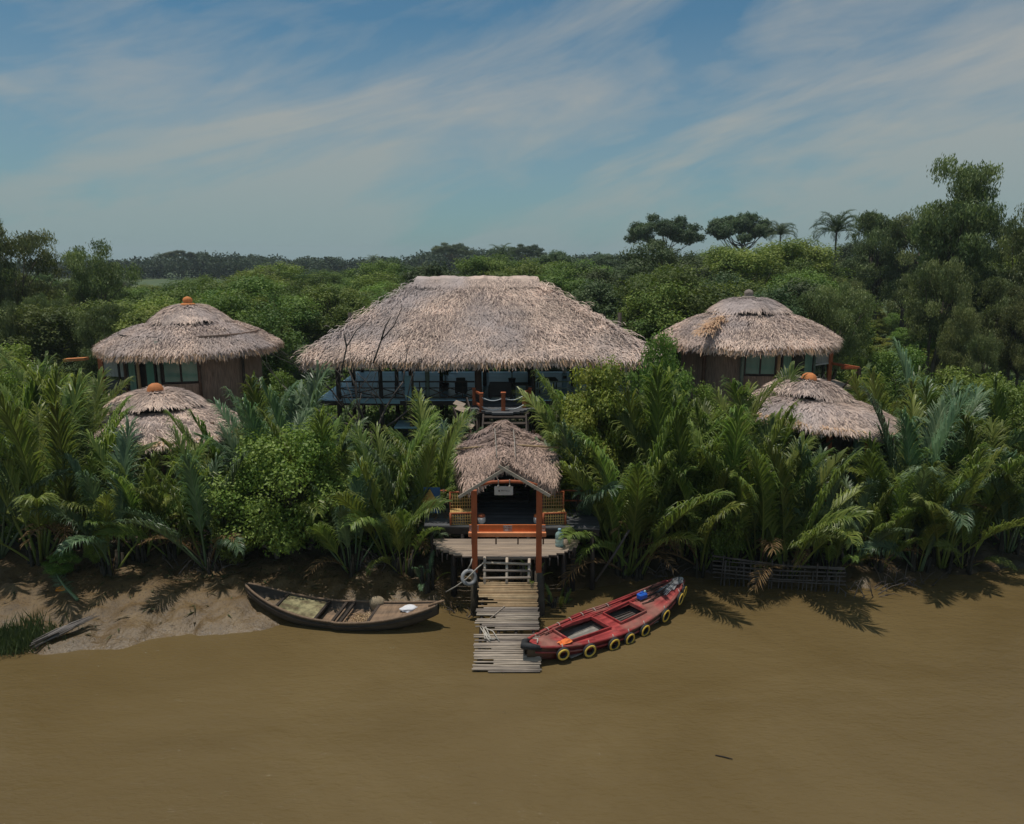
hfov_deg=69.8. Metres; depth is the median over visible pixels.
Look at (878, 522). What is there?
nipa palm
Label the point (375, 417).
undergrowth
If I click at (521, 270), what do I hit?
mangrove tree
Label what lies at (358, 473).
nipa palm
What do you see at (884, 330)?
shrub
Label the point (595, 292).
mangrove tree
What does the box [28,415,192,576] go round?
nipa palm
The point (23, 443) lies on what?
nipa palm
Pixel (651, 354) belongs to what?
shrub
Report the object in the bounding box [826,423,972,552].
nipa palm
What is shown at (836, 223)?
coconut palm
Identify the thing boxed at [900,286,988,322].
mangrove tree
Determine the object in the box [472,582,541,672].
bamboo gangway
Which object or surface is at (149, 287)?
mangrove tree
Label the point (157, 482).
nipa palm
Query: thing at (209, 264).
wood
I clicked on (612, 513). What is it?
nipa palm
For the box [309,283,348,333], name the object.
mangrove tree
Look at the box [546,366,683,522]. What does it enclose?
nipa palm
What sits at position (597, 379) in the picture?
shrub
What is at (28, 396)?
nipa palm
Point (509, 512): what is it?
deck
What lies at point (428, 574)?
nipa palm
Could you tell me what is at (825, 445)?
nipa palm
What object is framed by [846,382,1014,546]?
nipa palm
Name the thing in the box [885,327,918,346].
shrub
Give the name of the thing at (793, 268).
mangrove tree
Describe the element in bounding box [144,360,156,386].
door
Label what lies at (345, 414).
nipa palm
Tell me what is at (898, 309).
mangrove tree
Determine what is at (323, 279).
mangrove tree
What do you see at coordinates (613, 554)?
loose pole
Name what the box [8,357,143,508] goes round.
nipa palm
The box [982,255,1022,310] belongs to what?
mangrove tree
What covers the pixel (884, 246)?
mangrove tree
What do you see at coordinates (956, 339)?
mangrove tree
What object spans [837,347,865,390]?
shrub
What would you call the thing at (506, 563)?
ladder
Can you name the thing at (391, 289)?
mangrove tree
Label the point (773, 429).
nipa palm
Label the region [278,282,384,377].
mangrove tree
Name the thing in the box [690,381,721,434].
shrub
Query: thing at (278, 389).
shrub
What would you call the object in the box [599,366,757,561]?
nipa palm
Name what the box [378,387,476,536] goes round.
nipa palm
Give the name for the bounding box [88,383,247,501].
round hut
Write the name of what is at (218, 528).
shrub
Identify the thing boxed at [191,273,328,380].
mangrove tree
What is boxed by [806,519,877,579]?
nipa palm
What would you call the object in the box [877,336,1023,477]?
nipa palm
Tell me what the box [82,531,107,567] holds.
shrub
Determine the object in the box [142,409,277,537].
nipa palm
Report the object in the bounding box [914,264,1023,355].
mangrove tree
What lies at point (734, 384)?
nipa palm
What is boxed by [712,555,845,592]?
bamboo revetment
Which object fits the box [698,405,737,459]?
shrub
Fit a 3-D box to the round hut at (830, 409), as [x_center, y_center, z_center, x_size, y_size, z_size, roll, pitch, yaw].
[14.450,1.258,33.997,7.864,6.247,7.866,0,12,0]
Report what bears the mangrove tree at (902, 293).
on the ground
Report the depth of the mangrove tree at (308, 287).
83.16 m
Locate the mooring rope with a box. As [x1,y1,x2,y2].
[446,560,485,591]
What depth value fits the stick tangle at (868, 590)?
26.66 m
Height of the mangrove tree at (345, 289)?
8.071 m
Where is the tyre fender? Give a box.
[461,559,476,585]
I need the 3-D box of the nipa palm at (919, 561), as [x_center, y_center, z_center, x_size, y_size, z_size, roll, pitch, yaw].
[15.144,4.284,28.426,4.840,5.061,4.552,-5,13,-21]
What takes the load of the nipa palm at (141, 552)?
on the ground
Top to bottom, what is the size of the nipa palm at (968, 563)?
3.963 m
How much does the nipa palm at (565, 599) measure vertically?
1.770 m
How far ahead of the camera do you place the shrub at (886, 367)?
47.63 m
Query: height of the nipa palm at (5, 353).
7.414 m
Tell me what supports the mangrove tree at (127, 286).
on the ground
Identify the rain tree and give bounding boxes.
[162,250,196,278]
[430,242,474,271]
[507,243,546,261]
[623,212,706,256]
[704,211,774,251]
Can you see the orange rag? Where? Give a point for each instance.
(565, 641)
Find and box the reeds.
[0,609,83,658]
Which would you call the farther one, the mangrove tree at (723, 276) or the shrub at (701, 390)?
the mangrove tree at (723, 276)
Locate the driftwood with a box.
[29,614,99,647]
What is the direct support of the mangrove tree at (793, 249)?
on the ground
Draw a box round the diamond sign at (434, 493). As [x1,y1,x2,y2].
[422,487,440,512]
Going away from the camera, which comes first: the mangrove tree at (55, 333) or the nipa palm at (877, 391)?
the nipa palm at (877, 391)
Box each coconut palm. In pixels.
[153,253,165,274]
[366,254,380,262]
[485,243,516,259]
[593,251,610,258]
[764,220,797,243]
[809,209,860,277]
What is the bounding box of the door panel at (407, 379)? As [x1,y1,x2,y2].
[404,376,411,400]
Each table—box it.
[512,382,528,398]
[536,377,557,393]
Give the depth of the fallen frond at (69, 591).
25.27 m
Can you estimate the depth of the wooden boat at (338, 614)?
24.67 m
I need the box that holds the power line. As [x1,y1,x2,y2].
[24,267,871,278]
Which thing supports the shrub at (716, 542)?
on the ground
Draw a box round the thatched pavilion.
[292,275,661,444]
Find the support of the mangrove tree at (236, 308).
on the ground
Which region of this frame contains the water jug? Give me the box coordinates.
[555,528,563,546]
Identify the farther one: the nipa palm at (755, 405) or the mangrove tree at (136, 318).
the mangrove tree at (136, 318)
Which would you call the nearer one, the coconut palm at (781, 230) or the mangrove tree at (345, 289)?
the mangrove tree at (345, 289)
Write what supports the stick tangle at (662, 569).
on the ground
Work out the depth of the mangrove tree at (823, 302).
47.81 m
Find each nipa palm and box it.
[0,347,16,382]
[0,351,75,526]
[0,353,135,420]
[0,359,141,521]
[0,367,160,566]
[0,396,156,551]
[0,428,104,558]
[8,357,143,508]
[13,364,103,409]
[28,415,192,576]
[78,429,206,562]
[90,429,162,502]
[95,436,214,559]
[106,466,168,519]
[112,424,251,574]
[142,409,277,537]
[157,446,197,531]
[160,409,276,477]
[162,386,348,528]
[167,371,301,493]
[209,359,358,488]
[255,404,395,547]
[281,456,420,581]
[312,446,395,547]
[315,398,368,475]
[326,410,459,561]
[327,413,374,474]
[358,430,465,556]
[366,487,442,577]
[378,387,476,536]
[389,439,450,509]
[395,409,482,505]
[411,549,450,593]
[513,369,629,508]
[518,559,551,585]
[530,397,636,540]
[544,580,571,607]
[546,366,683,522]
[549,389,735,588]
[558,446,701,576]
[560,358,740,548]
[574,452,709,580]
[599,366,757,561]
[603,543,637,574]
[635,442,796,577]
[642,395,697,425]
[652,399,835,567]
[658,377,792,531]
[688,432,845,576]
[701,386,784,473]
[720,361,833,463]
[729,431,888,593]
[755,418,847,505]
[773,435,835,480]
[773,436,860,569]
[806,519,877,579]
[823,475,913,575]
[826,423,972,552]
[834,489,926,572]
[842,370,902,455]
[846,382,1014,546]
[850,399,988,489]
[853,467,980,573]
[858,366,939,477]
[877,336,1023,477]
[886,444,1023,573]
[920,483,1018,575]
[937,403,1023,542]
[958,461,1023,555]
[973,372,1023,470]
[1006,448,1023,487]
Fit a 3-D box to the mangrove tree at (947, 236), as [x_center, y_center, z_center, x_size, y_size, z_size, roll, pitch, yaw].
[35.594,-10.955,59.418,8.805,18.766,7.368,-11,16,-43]
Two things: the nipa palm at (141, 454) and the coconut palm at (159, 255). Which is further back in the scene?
the coconut palm at (159, 255)
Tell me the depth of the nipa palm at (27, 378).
31.91 m
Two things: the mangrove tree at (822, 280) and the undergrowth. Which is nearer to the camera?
the undergrowth
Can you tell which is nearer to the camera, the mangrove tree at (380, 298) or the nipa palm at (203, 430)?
the nipa palm at (203, 430)
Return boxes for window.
[161,359,198,383]
[744,352,776,374]
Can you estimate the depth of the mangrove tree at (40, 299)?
54.98 m
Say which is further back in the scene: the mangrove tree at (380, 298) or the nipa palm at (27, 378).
the mangrove tree at (380, 298)
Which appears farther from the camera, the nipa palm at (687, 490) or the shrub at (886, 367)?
the shrub at (886, 367)
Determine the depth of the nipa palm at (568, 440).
27.52 m
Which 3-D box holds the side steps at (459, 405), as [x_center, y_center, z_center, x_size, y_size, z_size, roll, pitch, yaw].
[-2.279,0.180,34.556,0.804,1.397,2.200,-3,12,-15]
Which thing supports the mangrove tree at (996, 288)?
on the ground
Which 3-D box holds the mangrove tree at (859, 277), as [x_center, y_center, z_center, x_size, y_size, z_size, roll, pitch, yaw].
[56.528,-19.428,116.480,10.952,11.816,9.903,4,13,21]
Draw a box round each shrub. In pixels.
[0,339,62,395]
[0,365,40,449]
[41,550,82,577]
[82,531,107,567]
[199,419,363,558]
[208,491,264,565]
[259,368,304,424]
[550,402,617,544]
[558,353,632,508]
[624,325,695,470]
[681,454,752,573]
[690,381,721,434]
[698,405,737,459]
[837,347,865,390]
[855,343,875,368]
[856,344,934,417]
[867,319,890,337]
[869,337,894,354]
[871,305,888,319]
[876,322,909,336]
[883,312,906,325]
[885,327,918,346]
[904,335,935,361]
[921,348,934,374]
[933,363,1023,446]
[942,419,1023,523]
[981,377,1023,472]
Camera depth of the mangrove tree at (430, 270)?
73.12 m
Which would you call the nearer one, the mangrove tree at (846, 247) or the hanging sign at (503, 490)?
the hanging sign at (503, 490)
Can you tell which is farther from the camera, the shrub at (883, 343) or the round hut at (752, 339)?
the shrub at (883, 343)
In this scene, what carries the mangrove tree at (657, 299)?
on the ground
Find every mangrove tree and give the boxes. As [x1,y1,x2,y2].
[0,218,67,311]
[0,258,20,288]
[0,299,60,358]
[0,301,100,381]
[0,304,36,359]
[18,292,73,355]
[30,273,63,289]
[45,288,70,303]
[49,280,76,295]
[59,238,146,373]
[61,297,148,363]
[64,301,91,373]
[70,301,128,379]
[92,265,125,300]
[97,295,210,341]
[109,286,139,301]
[110,281,133,289]
[111,300,176,330]
[115,290,160,303]
[120,286,151,298]
[125,283,201,305]
[129,284,164,292]
[132,288,210,312]
[142,278,209,296]
[170,285,308,382]
[179,274,226,287]
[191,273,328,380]
[196,268,308,341]
[203,288,292,346]
[220,265,303,294]
[225,267,308,299]
[239,260,312,289]
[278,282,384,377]
[299,270,346,292]
[300,282,343,334]
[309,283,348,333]
[309,286,373,340]
[319,270,347,280]
[335,258,403,287]
[337,279,403,315]
[340,290,400,371]
[342,269,405,295]
[358,281,404,303]
[373,256,415,274]
[399,261,459,287]
[449,251,521,276]
[476,261,544,276]
[500,255,561,273]
[527,265,611,367]
[534,249,577,265]
[536,260,630,294]
[566,260,601,279]
[567,278,629,321]
[568,257,614,273]
[574,266,622,316]
[588,254,626,268]
[601,264,656,300]
[609,260,740,372]
[616,238,706,296]
[616,278,706,377]
[624,260,713,326]
[681,242,785,289]
[685,265,722,281]
[696,243,753,264]
[697,271,772,294]
[698,277,767,312]
[735,285,808,316]
[744,235,854,285]
[756,255,832,284]
[762,277,861,368]
[763,267,843,291]
[771,274,883,350]
[796,280,883,379]
[827,275,868,310]
[832,238,866,262]
[837,253,885,302]
[838,209,906,337]
[876,209,940,329]
[881,272,935,369]
[884,288,906,319]
[900,152,1017,380]
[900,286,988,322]
[903,254,983,379]
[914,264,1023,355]
[935,295,985,383]
[965,331,1005,381]
[969,274,1022,378]
[981,215,1023,375]
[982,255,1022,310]
[987,284,1023,387]
[991,202,1023,306]
[1008,299,1023,372]
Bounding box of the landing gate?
[458,465,550,616]
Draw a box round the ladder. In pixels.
[483,556,530,583]
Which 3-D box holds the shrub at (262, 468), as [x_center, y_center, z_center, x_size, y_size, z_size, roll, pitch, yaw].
[-8.357,3.193,27.411,5.180,5.773,5.447,6,13,25]
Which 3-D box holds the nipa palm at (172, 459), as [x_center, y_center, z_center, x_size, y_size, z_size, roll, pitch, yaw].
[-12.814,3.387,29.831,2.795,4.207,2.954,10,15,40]
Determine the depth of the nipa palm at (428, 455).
27.58 m
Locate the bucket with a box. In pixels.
[478,513,485,523]
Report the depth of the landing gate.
24.61 m
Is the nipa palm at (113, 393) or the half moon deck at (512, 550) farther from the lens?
the nipa palm at (113, 393)
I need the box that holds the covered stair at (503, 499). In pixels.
[477,414,529,502]
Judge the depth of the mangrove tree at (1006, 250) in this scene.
62.40 m
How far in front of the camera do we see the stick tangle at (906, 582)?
27.39 m
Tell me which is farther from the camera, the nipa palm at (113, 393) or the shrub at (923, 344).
the shrub at (923, 344)
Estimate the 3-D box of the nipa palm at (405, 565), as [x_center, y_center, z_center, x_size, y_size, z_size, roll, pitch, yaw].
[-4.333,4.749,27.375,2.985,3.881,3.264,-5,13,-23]
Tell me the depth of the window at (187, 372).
38.72 m
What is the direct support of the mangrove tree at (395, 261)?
on the ground
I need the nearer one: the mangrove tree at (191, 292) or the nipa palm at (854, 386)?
the nipa palm at (854, 386)
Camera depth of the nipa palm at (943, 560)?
27.38 m
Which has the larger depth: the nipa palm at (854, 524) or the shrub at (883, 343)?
the shrub at (883, 343)
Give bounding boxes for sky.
[0,0,1023,261]
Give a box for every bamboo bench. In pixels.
[449,491,470,525]
[542,491,566,524]
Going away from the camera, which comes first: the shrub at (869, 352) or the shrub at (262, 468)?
the shrub at (262, 468)
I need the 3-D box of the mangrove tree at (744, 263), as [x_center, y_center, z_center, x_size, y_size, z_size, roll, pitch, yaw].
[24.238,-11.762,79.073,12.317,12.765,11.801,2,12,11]
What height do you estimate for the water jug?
0.660 m
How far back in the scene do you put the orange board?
24.92 m
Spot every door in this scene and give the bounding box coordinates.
[126,360,137,391]
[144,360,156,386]
[781,352,813,376]
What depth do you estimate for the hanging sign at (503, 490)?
24.30 m
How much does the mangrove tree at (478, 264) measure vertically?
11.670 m
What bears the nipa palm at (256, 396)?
on the ground
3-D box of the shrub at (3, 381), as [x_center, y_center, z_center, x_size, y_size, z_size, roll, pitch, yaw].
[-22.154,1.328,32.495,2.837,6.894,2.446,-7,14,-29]
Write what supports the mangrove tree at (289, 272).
on the ground
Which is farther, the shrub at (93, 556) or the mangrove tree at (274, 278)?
the mangrove tree at (274, 278)
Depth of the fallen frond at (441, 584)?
26.40 m
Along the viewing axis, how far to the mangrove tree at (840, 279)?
78.87 m
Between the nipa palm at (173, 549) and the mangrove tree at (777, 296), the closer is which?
the nipa palm at (173, 549)
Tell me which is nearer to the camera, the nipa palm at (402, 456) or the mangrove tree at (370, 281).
the nipa palm at (402, 456)
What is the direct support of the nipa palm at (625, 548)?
on the ground
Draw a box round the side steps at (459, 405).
[453,397,474,429]
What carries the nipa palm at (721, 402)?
on the ground
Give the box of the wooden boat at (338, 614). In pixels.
[245,582,444,630]
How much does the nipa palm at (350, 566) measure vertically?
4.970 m
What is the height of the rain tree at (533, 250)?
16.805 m
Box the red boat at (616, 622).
[520,577,686,660]
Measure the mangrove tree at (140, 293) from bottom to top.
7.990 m
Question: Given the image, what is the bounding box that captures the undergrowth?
[0,364,1023,565]
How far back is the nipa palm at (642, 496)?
26.45 m
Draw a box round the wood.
[10,247,908,279]
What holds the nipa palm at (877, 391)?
on the ground
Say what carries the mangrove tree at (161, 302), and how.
on the ground
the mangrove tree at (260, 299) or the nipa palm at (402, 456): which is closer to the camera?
the nipa palm at (402, 456)
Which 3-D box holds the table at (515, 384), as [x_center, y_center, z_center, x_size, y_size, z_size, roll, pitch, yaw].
[0.460,-1.143,38.860,0.800,0.745,0.800,-1,12,-6]
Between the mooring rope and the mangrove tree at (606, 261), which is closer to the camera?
the mooring rope
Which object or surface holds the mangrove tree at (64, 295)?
on the ground
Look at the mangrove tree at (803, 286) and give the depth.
53.44 m
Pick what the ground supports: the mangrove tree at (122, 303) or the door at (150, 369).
the mangrove tree at (122, 303)
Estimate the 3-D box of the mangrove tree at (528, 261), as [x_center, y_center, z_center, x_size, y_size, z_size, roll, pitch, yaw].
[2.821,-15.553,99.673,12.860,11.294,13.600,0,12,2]
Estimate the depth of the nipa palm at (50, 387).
28.72 m
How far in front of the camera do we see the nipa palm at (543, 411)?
31.24 m
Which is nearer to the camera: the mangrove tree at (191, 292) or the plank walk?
the plank walk
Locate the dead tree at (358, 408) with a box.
[257,300,425,458]
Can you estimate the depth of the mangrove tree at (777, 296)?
48.55 m
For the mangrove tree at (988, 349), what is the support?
on the ground
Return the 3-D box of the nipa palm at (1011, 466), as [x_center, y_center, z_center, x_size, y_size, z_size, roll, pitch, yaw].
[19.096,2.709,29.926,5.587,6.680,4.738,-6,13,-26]
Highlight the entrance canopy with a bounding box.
[451,420,562,569]
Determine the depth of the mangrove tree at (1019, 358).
49.79 m
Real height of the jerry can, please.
0.278 m
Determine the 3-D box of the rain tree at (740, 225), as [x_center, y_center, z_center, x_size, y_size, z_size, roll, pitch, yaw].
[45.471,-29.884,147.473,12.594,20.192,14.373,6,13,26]
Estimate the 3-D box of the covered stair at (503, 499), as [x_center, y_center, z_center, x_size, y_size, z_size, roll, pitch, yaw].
[-0.350,1.965,32.284,2.120,2.514,6.493,0,12,0]
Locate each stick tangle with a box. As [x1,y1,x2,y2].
[162,545,245,573]
[348,548,404,572]
[442,604,473,617]
[630,558,690,578]
[834,570,901,598]
[874,563,951,588]
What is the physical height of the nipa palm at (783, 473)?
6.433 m
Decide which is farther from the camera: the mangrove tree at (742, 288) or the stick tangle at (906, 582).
the mangrove tree at (742, 288)
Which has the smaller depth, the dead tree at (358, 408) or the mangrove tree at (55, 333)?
the dead tree at (358, 408)
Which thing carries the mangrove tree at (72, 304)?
on the ground
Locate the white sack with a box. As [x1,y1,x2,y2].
[399,604,416,612]
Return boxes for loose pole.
[595,529,629,581]
[836,515,846,574]
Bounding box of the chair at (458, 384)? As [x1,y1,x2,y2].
[455,378,467,394]
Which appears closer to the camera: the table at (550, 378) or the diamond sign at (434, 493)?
the diamond sign at (434, 493)
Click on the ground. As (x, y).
(208, 616)
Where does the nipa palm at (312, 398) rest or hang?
on the ground
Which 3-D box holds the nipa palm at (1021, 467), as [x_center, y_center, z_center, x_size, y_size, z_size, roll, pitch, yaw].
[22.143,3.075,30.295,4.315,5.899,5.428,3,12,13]
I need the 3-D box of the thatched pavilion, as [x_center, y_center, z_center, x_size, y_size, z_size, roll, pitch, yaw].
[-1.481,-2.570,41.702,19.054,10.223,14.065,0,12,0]
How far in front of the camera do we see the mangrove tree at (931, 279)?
55.73 m
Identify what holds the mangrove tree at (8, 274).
on the ground
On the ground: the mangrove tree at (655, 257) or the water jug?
the mangrove tree at (655, 257)
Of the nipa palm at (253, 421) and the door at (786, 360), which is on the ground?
the nipa palm at (253, 421)
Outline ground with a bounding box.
[0,262,1023,654]
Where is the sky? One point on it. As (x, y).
(291, 129)
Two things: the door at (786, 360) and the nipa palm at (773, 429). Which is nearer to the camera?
the nipa palm at (773, 429)
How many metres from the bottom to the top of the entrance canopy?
5.620 m
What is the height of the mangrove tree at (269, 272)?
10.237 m
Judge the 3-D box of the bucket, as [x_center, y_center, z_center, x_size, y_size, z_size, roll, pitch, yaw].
[-1.122,3.938,27.093,0.300,0.370,0.300,0,12,0]
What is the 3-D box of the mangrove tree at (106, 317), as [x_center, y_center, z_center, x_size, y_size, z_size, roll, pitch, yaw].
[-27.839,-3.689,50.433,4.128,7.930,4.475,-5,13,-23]
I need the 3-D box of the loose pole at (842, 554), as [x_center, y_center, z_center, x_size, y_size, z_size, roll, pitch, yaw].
[12.572,5.045,28.026,0.105,2.348,0.634,-11,16,-43]
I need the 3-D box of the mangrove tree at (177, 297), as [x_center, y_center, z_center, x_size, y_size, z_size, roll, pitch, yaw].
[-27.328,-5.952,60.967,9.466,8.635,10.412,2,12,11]
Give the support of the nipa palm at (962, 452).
on the ground
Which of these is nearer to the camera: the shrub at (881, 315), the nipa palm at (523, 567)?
the nipa palm at (523, 567)
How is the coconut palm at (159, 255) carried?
on the ground
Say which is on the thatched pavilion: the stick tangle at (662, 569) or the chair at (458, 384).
the chair at (458, 384)
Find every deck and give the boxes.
[424,489,599,589]
[433,526,578,596]
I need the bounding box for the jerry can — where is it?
[637,590,646,599]
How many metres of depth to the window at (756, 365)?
38.74 m
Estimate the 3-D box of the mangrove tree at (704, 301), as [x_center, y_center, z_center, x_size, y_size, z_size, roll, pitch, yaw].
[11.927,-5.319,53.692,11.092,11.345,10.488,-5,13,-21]
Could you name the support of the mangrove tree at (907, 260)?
on the ground
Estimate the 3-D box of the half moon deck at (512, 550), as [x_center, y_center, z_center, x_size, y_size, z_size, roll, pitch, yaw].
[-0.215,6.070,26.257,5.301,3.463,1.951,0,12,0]
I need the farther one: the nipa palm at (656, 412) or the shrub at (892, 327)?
the shrub at (892, 327)
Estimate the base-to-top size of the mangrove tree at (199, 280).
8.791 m
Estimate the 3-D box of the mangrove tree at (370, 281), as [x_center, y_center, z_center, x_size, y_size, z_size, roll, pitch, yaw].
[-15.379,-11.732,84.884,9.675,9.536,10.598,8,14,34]
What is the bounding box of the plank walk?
[63,357,88,361]
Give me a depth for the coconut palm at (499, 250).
204.35 m
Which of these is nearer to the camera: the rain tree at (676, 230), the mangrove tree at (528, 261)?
the mangrove tree at (528, 261)
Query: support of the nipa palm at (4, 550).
on the ground
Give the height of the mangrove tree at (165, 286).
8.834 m
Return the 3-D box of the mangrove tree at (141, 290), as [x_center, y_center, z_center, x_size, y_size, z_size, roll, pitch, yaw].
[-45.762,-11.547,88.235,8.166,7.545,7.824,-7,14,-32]
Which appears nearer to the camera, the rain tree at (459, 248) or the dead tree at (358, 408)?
the dead tree at (358, 408)
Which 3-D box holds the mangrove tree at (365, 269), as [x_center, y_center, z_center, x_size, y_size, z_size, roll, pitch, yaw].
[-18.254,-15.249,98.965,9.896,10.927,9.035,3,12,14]
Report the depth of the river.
19.43 m
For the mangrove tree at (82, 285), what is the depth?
64.83 m
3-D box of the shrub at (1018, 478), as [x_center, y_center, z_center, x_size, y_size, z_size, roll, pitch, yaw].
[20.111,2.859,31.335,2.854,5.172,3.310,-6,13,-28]
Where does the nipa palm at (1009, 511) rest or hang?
on the ground
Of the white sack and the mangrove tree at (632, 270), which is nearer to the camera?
the white sack
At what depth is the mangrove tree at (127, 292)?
78.60 m
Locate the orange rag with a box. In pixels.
[557,638,571,644]
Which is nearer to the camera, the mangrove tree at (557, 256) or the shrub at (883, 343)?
the shrub at (883, 343)
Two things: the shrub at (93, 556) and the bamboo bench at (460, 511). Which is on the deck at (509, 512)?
the bamboo bench at (460, 511)
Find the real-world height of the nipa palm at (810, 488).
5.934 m
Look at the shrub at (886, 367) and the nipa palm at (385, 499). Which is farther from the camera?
the shrub at (886, 367)
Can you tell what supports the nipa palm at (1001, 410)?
on the ground
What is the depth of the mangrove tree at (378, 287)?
73.52 m
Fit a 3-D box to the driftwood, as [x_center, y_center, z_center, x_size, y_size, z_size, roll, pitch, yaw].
[-14.165,6.928,23.261,1.972,0.570,0.312,-8,14,-35]
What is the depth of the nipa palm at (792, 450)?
31.58 m
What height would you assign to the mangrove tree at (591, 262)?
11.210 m
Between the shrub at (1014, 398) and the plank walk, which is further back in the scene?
the plank walk
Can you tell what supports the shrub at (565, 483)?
on the ground
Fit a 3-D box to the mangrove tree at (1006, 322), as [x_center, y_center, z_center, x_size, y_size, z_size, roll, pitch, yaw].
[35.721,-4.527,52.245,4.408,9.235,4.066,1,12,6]
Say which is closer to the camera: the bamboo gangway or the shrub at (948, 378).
the bamboo gangway
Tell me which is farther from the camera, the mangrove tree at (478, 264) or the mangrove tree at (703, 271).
the mangrove tree at (478, 264)
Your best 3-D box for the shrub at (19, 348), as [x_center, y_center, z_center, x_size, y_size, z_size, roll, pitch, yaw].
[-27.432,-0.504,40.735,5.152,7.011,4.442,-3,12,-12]
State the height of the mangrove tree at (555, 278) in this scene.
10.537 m
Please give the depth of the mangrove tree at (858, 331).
60.23 m
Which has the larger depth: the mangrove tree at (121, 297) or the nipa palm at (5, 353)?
the mangrove tree at (121, 297)
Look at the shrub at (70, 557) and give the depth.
25.81 m
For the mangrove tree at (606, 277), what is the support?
on the ground
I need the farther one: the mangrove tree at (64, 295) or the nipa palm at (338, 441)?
the mangrove tree at (64, 295)
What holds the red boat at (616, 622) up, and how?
on the river
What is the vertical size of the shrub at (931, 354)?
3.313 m
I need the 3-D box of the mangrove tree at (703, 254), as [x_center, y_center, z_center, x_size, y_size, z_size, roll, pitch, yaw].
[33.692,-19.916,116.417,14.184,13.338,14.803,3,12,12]
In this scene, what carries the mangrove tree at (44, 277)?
on the ground
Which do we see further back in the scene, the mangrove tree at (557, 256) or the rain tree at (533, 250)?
the rain tree at (533, 250)
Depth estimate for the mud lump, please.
25.22 m
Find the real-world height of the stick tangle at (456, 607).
0.811 m
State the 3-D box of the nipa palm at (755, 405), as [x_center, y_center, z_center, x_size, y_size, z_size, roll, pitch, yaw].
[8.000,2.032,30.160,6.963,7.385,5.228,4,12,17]
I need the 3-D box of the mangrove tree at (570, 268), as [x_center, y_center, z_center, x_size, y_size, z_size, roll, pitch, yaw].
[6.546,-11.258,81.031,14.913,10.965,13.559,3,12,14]
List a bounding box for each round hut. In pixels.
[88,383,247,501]
[92,296,283,411]
[653,289,860,436]
[737,372,904,504]
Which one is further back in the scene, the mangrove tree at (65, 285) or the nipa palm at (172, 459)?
the mangrove tree at (65, 285)
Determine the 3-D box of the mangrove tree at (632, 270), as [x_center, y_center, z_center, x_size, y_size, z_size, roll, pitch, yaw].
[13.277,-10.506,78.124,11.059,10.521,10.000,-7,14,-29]
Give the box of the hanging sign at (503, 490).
[494,479,512,494]
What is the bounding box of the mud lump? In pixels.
[369,596,384,610]
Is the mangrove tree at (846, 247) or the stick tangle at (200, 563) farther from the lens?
the mangrove tree at (846, 247)
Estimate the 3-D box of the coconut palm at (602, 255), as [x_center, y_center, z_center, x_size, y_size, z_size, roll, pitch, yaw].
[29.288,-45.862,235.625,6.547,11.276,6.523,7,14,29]
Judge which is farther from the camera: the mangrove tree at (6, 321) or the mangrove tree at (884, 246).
the mangrove tree at (884, 246)
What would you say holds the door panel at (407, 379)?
in the thatched pavilion
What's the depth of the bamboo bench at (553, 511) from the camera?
27.12 m
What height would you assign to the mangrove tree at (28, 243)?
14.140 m
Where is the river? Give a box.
[0,568,1023,823]
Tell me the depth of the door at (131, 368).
39.09 m
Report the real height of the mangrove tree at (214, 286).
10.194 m
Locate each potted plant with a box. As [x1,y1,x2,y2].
[438,368,450,389]
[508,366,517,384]
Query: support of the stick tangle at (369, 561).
on the ground
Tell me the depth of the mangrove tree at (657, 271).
67.29 m
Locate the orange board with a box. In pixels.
[468,524,545,543]
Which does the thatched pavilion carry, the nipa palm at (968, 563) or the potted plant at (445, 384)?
the potted plant at (445, 384)
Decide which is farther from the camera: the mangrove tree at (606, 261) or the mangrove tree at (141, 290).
the mangrove tree at (606, 261)
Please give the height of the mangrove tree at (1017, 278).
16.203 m
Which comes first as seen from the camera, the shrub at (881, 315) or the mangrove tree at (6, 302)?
the mangrove tree at (6, 302)
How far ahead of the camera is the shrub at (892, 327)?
94.81 m
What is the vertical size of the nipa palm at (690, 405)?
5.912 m
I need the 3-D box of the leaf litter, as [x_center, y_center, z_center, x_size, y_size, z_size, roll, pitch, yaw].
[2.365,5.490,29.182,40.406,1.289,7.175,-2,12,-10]
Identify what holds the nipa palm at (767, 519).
on the ground
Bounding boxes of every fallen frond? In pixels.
[49,568,78,600]
[434,564,453,607]
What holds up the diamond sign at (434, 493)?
on the deck at (509, 512)
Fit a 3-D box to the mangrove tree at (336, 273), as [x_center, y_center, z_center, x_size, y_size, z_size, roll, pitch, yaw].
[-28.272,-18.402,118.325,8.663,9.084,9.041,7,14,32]
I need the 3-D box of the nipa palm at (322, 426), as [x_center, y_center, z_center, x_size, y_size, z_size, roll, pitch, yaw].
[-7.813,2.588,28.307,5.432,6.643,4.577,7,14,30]
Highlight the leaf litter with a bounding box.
[2,514,1023,640]
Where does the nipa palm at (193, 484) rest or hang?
on the ground
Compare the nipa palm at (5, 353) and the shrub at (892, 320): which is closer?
the nipa palm at (5, 353)
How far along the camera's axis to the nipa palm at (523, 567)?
24.94 m
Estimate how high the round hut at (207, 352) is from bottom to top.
8.982 m
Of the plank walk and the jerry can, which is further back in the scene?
the plank walk
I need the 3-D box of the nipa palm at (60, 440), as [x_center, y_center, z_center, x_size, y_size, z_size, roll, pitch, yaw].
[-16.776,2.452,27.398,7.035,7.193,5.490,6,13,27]

